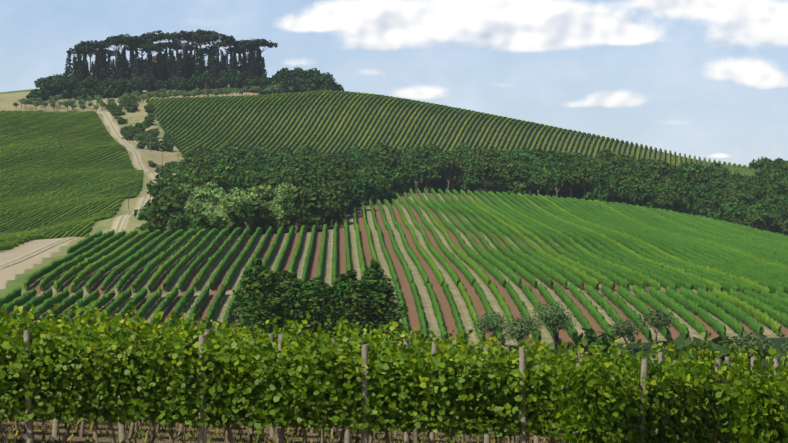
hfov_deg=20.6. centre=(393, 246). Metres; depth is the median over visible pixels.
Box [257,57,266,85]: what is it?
cypress
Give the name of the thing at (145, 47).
stone pine
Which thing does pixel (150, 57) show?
cypress
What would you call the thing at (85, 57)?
cypress
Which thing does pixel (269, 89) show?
hill olive
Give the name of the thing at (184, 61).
cypress
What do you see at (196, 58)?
tall cypress
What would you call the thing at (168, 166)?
bush
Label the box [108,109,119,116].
bush
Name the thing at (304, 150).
wood
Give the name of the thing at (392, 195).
wood bush
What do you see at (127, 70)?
cypress
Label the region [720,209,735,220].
wood bush
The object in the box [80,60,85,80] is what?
cypress
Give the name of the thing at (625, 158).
wood
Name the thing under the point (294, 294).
tree
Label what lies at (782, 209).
wood
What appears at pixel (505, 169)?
tree
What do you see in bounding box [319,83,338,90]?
hill bush
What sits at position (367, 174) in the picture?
wood
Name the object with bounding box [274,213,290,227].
willow
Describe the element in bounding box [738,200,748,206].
wood
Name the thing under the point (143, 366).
vine leaves
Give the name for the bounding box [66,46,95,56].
stone pine
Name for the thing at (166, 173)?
bush
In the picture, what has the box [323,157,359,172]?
tree
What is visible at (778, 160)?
ridge tree
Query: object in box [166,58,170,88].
cypress
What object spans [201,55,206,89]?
cypress
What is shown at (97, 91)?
hill bush
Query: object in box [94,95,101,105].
hill olive
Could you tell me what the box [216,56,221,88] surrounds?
cypress
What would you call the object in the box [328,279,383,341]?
tree
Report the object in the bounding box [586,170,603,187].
wood
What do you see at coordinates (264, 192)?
willow
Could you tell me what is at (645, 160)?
wood
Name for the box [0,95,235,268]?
dirt road
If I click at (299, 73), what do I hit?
tall broadleaf tree
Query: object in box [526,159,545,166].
wood
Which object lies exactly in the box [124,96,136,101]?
bush
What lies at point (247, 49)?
stone pine
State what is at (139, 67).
cypress
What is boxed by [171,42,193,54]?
stone pine
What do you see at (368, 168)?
tree
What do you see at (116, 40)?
stone pine
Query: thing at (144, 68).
cypress
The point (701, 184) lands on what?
wood
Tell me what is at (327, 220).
wood bush
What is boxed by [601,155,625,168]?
wood
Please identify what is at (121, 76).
cypress
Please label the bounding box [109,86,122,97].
hill bush
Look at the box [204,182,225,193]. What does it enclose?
willow
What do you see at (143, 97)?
hill olive
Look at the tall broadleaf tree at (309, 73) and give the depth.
1212.57 m
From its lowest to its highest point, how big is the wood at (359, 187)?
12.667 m
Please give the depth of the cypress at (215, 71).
1203.40 m
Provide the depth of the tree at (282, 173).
637.18 m
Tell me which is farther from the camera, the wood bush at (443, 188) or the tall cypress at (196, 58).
the tall cypress at (196, 58)
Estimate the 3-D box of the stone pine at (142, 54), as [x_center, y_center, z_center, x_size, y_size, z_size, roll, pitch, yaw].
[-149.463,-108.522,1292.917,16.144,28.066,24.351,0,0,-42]
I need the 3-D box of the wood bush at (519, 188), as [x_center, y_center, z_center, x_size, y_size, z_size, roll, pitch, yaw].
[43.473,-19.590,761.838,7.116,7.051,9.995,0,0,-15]
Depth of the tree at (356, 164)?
773.39 m
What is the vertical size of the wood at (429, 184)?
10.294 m
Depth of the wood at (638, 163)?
921.54 m
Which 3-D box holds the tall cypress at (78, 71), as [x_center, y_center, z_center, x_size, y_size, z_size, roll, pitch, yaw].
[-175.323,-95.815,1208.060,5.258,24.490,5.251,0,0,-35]
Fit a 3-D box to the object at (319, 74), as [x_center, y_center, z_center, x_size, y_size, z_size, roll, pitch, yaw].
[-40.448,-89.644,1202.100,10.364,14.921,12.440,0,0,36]
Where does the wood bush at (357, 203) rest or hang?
on the ground
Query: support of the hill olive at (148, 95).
on the ground
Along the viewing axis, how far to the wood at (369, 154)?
850.31 m
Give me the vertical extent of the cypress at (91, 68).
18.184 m
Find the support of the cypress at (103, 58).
on the ground
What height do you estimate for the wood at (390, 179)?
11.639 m
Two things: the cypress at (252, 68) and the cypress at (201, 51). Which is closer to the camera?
the cypress at (252, 68)
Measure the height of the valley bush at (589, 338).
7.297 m
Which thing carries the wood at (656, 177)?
on the ground
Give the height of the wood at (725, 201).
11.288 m
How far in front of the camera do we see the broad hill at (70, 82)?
1195.67 m
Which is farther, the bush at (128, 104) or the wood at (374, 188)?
the bush at (128, 104)
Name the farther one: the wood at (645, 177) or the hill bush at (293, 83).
the hill bush at (293, 83)
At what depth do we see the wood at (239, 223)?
512.88 m
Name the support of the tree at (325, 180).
on the ground
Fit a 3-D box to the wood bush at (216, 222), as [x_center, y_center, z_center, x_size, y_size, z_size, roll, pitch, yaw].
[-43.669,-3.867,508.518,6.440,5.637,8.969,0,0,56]
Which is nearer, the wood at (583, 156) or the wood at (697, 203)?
the wood at (697, 203)
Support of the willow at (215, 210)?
on the ground
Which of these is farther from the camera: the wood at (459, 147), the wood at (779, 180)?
the wood at (459, 147)
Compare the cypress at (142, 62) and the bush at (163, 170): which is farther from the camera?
the cypress at (142, 62)
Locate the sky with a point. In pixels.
(708, 79)
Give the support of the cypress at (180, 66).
on the ground
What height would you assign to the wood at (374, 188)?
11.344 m
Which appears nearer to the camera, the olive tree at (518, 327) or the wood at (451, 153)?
the olive tree at (518, 327)
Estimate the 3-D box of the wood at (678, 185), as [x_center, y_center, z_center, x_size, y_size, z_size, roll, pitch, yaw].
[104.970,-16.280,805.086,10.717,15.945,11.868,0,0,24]
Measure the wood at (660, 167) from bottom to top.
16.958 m
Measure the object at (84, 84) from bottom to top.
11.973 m
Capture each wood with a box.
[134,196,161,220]
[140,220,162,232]
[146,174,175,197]
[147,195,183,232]
[156,185,175,197]
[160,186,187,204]
[162,175,183,182]
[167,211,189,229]
[169,177,189,188]
[172,174,195,181]
[174,168,200,177]
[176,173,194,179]
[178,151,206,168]
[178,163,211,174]
[183,150,210,167]
[188,178,199,188]
[191,146,213,156]
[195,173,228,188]
[198,156,221,167]
[206,161,225,169]
[209,151,230,161]
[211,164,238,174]
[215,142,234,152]
[215,155,238,165]
[216,149,231,155]
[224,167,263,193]
[226,144,245,152]
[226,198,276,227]
[227,147,255,160]
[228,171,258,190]
[234,218,251,226]
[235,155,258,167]
[248,145,271,157]
[249,164,273,173]
[255,157,264,165]
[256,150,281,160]
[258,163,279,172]
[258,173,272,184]
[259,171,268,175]
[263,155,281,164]
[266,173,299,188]
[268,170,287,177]
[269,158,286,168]
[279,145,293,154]
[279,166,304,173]
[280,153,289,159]
[280,187,300,204]
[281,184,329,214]
[281,201,306,211]
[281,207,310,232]
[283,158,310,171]
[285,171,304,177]
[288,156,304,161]
[293,148,316,157]
[294,145,317,154]
[295,212,316,231]
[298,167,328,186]
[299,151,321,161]
[300,183,326,197]
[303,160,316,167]
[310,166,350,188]
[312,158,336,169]
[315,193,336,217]
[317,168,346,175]
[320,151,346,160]
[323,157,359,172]
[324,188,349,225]
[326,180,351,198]
[326,211,339,223]
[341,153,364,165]
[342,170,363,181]
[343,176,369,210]
[347,145,366,154]
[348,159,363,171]
[348,190,356,202]
[359,148,379,162]
[360,177,382,204]
[361,168,389,203]
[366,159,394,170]
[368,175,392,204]
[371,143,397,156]
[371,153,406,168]
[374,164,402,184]
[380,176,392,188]
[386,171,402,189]
[393,151,409,158]
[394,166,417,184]
[396,145,407,153]
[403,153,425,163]
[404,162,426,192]
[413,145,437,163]
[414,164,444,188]
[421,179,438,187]
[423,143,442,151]
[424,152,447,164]
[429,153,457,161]
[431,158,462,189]
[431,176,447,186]
[438,151,459,158]
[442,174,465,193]
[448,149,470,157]
[450,143,471,151]
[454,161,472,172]
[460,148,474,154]
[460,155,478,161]
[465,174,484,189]
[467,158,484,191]
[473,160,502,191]
[474,146,492,157]
[480,181,492,191]
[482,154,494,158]
[490,146,507,157]
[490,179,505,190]
[492,183,506,191]
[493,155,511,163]
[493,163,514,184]
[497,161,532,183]
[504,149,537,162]
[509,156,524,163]
[511,148,529,155]
[522,180,535,194]
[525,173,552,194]
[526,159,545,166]
[530,147,548,158]
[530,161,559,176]
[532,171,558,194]
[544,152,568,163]
[548,172,571,196]
[550,161,568,168]
[552,186,566,194]
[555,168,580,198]
[556,150,576,158]
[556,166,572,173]
[568,162,590,169]
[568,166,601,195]
[570,159,593,166]
[571,152,584,156]
[576,154,595,160]
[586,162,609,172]
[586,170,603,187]
[596,148,615,160]
[596,162,615,171]
[600,171,614,181]
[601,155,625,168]
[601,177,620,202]
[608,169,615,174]
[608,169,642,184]
[609,155,633,163]
[612,167,622,171]
[613,180,636,194]
[615,184,633,203]
[620,165,638,171]
[627,190,644,205]
[631,155,652,164]
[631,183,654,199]
[632,161,650,167]
[632,170,653,184]
[633,166,653,174]
[639,164,651,172]
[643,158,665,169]
[644,190,664,201]
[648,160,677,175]
[648,181,662,192]
[651,172,663,184]
[652,187,671,195]
[656,180,673,190]
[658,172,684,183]
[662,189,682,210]
[667,181,691,195]
[668,187,692,202]
[670,204,685,211]
[676,161,688,173]
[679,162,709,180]
[679,197,690,205]
[681,179,697,191]
[690,173,707,183]
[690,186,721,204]
[692,182,709,187]
[694,198,702,208]
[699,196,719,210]
[705,186,724,199]
[706,173,726,183]
[707,161,725,172]
[708,178,728,188]
[715,168,730,178]
[721,183,744,196]
[721,198,738,205]
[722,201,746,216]
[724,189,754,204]
[725,180,750,191]
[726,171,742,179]
[737,210,744,221]
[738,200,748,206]
[739,177,752,185]
[743,202,770,227]
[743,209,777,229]
[744,175,758,180]
[749,201,765,207]
[751,187,771,198]
[754,176,767,186]
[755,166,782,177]
[761,185,777,192]
[761,194,780,204]
[766,172,780,180]
[766,199,785,209]
[766,211,784,225]
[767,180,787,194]
[770,203,787,221]
[772,177,787,184]
[774,171,787,179]
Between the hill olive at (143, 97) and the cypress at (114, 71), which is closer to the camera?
the hill olive at (143, 97)
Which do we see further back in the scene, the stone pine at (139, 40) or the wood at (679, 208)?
the stone pine at (139, 40)
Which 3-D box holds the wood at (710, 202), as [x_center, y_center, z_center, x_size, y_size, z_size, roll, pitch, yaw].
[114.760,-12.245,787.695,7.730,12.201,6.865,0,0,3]
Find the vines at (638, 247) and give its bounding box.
[0,188,787,342]
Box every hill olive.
[22,98,29,109]
[33,101,39,107]
[48,98,55,103]
[55,94,62,99]
[62,100,70,111]
[78,99,85,108]
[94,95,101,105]
[140,95,148,102]
[146,92,152,99]
[151,90,159,97]
[158,88,166,93]
[223,89,229,96]
[242,86,248,95]
[253,86,260,94]
[262,87,272,91]
[273,84,281,91]
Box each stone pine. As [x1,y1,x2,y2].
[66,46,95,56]
[74,45,99,76]
[75,40,110,54]
[89,48,117,73]
[100,36,134,65]
[102,34,136,60]
[120,36,152,50]
[125,43,157,56]
[137,42,164,52]
[138,30,184,43]
[156,42,184,54]
[163,30,201,60]
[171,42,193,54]
[182,29,219,48]
[183,39,211,55]
[199,46,221,62]
[200,33,235,57]
[208,40,240,69]
[225,46,244,54]
[231,45,256,61]
[233,39,266,56]
[241,39,277,52]
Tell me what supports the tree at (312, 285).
on the ground
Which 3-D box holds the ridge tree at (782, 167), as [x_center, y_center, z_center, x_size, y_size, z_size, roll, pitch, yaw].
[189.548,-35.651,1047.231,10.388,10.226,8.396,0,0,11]
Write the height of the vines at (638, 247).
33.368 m
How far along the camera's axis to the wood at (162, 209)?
511.81 m
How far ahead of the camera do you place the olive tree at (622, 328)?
282.95 m
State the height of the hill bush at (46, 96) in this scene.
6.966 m
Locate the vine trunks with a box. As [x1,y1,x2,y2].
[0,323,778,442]
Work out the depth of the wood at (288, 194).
553.21 m
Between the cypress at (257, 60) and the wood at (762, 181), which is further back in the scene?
the cypress at (257, 60)
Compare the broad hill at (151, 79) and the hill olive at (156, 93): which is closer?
the hill olive at (156, 93)
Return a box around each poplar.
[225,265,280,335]
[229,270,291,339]
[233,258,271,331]
[259,282,305,327]
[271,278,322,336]
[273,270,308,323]
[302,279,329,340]
[303,276,334,328]
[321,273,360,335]
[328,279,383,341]
[333,270,356,323]
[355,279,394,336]
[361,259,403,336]
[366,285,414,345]
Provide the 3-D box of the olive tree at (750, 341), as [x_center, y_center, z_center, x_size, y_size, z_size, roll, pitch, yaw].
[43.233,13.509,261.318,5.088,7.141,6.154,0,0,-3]
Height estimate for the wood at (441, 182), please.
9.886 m
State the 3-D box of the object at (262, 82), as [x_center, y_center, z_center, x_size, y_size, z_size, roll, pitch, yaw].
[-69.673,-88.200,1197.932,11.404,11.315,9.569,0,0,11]
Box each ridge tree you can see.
[749,159,763,171]
[757,156,772,162]
[773,158,786,163]
[776,162,787,171]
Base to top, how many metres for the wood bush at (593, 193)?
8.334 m
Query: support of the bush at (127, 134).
on the ground
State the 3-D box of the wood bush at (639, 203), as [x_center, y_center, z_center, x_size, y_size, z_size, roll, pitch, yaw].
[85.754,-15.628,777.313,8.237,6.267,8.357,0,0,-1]
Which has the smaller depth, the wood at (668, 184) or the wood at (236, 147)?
the wood at (668, 184)
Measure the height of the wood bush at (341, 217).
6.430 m
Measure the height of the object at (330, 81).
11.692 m
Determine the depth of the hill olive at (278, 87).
1173.68 m
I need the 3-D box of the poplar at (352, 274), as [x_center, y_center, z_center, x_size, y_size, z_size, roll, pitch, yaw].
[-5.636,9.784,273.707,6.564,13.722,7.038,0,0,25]
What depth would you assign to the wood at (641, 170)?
879.80 m
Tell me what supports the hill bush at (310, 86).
on the ground
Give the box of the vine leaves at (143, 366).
[0,300,787,442]
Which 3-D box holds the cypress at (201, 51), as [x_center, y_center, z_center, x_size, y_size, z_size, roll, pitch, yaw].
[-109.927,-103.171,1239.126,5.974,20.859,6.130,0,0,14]
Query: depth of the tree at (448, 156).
840.90 m
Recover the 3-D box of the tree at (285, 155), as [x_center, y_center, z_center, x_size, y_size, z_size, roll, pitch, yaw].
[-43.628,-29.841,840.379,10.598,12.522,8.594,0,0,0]
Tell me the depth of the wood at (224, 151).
825.61 m
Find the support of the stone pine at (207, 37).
on the ground
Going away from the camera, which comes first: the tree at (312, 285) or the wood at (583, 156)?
the tree at (312, 285)
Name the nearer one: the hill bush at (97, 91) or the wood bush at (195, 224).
the wood bush at (195, 224)
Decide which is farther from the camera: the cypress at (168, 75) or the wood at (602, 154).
the cypress at (168, 75)
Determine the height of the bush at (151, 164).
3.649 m
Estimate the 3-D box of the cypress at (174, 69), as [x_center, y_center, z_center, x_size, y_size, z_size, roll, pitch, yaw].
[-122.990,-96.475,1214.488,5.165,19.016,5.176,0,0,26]
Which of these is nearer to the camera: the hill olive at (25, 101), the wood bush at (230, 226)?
the wood bush at (230, 226)
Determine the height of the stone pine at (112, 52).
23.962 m
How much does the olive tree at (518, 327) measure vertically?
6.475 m
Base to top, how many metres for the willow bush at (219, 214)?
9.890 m
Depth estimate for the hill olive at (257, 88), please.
1173.32 m
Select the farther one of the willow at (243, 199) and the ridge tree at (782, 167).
the ridge tree at (782, 167)
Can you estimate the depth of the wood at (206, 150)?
844.61 m
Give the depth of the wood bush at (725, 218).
779.10 m
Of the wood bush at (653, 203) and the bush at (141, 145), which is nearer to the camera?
the wood bush at (653, 203)
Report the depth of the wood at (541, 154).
929.35 m
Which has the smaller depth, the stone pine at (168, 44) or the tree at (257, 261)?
the tree at (257, 261)
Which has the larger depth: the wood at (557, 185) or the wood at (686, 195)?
the wood at (686, 195)
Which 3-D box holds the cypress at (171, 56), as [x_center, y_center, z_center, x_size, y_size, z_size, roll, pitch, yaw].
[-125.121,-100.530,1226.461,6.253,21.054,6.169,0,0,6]
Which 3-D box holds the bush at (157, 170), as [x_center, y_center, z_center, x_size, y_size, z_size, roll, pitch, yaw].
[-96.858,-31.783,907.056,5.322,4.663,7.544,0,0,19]
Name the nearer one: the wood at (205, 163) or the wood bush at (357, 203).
the wood bush at (357, 203)
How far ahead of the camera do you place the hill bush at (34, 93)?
1192.13 m
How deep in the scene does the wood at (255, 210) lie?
508.07 m
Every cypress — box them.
[64,48,73,76]
[70,55,77,79]
[73,63,79,85]
[75,53,82,82]
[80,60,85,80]
[81,51,88,74]
[84,63,89,79]
[89,61,93,76]
[92,59,100,87]
[98,46,104,80]
[100,48,106,79]
[105,59,111,79]
[107,51,112,75]
[109,59,116,79]
[115,54,119,78]
[115,61,123,79]
[118,64,124,94]
[121,49,126,78]
[123,47,126,65]
[124,60,130,78]
[128,47,134,77]
[129,44,134,75]
[132,45,138,89]
[135,57,143,94]
[140,57,144,89]
[141,58,147,89]
[146,49,149,72]
[146,52,152,89]
[146,61,155,91]
[152,61,158,91]
[155,53,162,91]
[156,43,162,77]
[159,57,166,88]
[160,53,166,80]
[164,51,168,86]
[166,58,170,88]
[167,46,171,68]
[169,50,175,73]
[170,57,176,89]
[175,50,178,66]
[176,54,183,90]
[177,51,184,90]
[182,49,189,90]
[183,55,190,89]
[187,55,193,88]
[188,46,195,76]
[193,44,199,89]
[195,59,202,93]
[198,47,205,73]
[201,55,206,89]
[206,51,212,86]
[210,46,217,90]
[211,59,218,88]
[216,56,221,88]
[220,51,225,88]
[221,55,227,87]
[230,47,239,87]
[237,49,243,87]
[241,50,247,76]
[241,57,246,87]
[243,56,250,87]
[248,44,252,56]
[249,54,257,91]
[255,51,262,84]
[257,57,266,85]
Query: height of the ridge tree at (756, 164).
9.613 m
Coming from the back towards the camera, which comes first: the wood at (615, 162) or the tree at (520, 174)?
the wood at (615, 162)
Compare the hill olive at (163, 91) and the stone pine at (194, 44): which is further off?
the stone pine at (194, 44)
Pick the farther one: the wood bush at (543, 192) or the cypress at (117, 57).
the cypress at (117, 57)
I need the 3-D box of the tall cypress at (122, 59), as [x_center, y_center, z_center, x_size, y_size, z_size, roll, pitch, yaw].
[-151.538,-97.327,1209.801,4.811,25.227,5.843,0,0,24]
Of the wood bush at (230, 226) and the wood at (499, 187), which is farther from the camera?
the wood at (499, 187)
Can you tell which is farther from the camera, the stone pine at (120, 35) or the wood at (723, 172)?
the stone pine at (120, 35)
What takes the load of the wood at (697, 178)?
on the ground
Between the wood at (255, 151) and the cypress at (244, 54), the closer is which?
the wood at (255, 151)
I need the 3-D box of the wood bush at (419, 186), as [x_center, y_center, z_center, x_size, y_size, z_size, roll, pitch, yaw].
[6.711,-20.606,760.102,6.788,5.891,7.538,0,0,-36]
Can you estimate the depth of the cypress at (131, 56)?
1240.42 m
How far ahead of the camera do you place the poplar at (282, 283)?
263.09 m
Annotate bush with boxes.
[26,89,47,100]
[33,90,55,100]
[48,81,58,95]
[51,314,72,324]
[61,89,71,98]
[72,86,86,99]
[78,88,92,99]
[91,87,104,96]
[92,89,103,97]
[102,83,118,97]
[105,102,116,109]
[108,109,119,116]
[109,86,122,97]
[114,109,124,115]
[114,116,127,124]
[120,125,134,130]
[120,128,135,139]
[123,100,138,110]
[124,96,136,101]
[133,132,147,140]
[134,123,146,130]
[136,140,145,148]
[142,115,155,123]
[144,104,155,112]
[145,139,161,150]
[146,128,159,136]
[147,133,158,140]
[147,160,156,167]
[155,165,167,172]
[158,167,169,178]
[160,140,174,149]
[162,133,174,140]
[162,172,171,176]
[163,145,173,151]
[165,163,172,172]
[172,162,182,172]
[174,214,212,235]
[195,218,225,235]
[214,209,237,235]
[219,216,255,235]
[249,217,278,234]
[253,85,276,94]
[267,79,284,93]
[279,79,297,93]
[283,220,311,232]
[290,81,297,92]
[296,81,322,92]
[298,222,316,231]
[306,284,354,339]
[313,215,324,231]
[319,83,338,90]
[322,215,336,223]
[328,209,347,222]
[332,82,344,90]
[349,198,360,207]
[366,190,390,203]
[369,189,397,203]
[392,182,404,194]
[405,180,422,192]
[433,181,458,193]
[459,184,471,193]
[507,181,529,194]
[526,188,553,196]
[552,190,566,197]
[566,188,582,198]
[566,328,614,359]
[583,184,610,201]
[606,195,615,202]
[622,198,644,205]
[645,198,664,208]
[669,333,730,366]
[677,200,698,214]
[694,208,714,217]
[705,210,722,219]
[712,336,765,367]
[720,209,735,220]
[721,215,730,221]
[730,218,743,224]
[748,222,767,229]
[759,160,776,168]
[768,217,787,235]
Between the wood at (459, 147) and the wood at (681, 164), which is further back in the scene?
the wood at (459, 147)
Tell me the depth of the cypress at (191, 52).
1219.05 m
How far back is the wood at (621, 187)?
774.75 m
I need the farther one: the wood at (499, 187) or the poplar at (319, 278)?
the wood at (499, 187)
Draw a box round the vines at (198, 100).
[146,90,760,175]
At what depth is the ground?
425.21 m
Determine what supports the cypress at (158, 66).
on the ground
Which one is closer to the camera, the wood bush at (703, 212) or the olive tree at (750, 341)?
the olive tree at (750, 341)
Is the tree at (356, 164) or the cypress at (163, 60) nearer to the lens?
the tree at (356, 164)
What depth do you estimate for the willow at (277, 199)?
571.02 m
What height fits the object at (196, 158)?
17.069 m
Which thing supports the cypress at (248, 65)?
on the ground
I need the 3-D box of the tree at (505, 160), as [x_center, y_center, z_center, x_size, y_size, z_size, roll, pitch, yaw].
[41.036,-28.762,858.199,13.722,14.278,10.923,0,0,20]
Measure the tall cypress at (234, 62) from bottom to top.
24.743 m
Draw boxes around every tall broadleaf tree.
[34,75,52,83]
[51,73,67,78]
[291,67,307,79]
[304,68,319,78]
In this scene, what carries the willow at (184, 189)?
on the ground
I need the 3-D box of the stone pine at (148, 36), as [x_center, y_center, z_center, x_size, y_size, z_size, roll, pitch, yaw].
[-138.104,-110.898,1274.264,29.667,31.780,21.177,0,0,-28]
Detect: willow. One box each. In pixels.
[166,221,181,236]
[178,182,197,202]
[181,202,213,218]
[184,186,209,197]
[184,196,202,205]
[186,189,215,203]
[195,184,218,194]
[202,203,225,210]
[203,206,226,219]
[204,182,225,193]
[205,193,226,205]
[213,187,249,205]
[217,202,232,208]
[235,195,253,206]
[252,183,277,201]
[267,201,275,209]
[270,190,286,208]
[274,179,295,196]
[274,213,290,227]
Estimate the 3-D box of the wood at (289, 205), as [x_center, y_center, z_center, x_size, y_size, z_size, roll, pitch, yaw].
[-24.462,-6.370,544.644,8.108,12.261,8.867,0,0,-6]
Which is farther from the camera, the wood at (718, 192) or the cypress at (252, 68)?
the cypress at (252, 68)
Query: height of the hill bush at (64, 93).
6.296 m
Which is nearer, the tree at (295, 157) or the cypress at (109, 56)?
the tree at (295, 157)
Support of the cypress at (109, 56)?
on the ground
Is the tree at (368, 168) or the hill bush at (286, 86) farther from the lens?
the hill bush at (286, 86)
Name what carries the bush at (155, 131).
on the ground
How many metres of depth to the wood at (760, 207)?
793.77 m
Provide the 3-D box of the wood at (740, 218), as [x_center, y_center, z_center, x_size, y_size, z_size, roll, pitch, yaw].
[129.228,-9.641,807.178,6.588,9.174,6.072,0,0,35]
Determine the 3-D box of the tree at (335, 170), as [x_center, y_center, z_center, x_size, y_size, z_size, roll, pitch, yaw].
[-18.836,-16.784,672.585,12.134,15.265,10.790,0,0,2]
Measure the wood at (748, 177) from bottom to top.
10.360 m
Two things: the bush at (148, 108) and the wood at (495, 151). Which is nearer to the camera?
the wood at (495, 151)
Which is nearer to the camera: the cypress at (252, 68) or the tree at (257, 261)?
the tree at (257, 261)
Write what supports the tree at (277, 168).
on the ground
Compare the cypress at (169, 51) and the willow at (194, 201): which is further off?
the cypress at (169, 51)
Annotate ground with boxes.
[0,83,787,442]
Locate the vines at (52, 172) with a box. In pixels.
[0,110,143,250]
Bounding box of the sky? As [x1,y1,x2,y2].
[0,0,787,166]
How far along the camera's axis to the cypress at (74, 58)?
1215.62 m
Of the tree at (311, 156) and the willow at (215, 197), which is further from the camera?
the tree at (311, 156)
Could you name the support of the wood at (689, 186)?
on the ground
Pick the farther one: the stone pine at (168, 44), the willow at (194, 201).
the stone pine at (168, 44)
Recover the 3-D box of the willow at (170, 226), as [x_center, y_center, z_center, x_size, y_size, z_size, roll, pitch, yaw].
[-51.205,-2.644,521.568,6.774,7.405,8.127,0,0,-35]

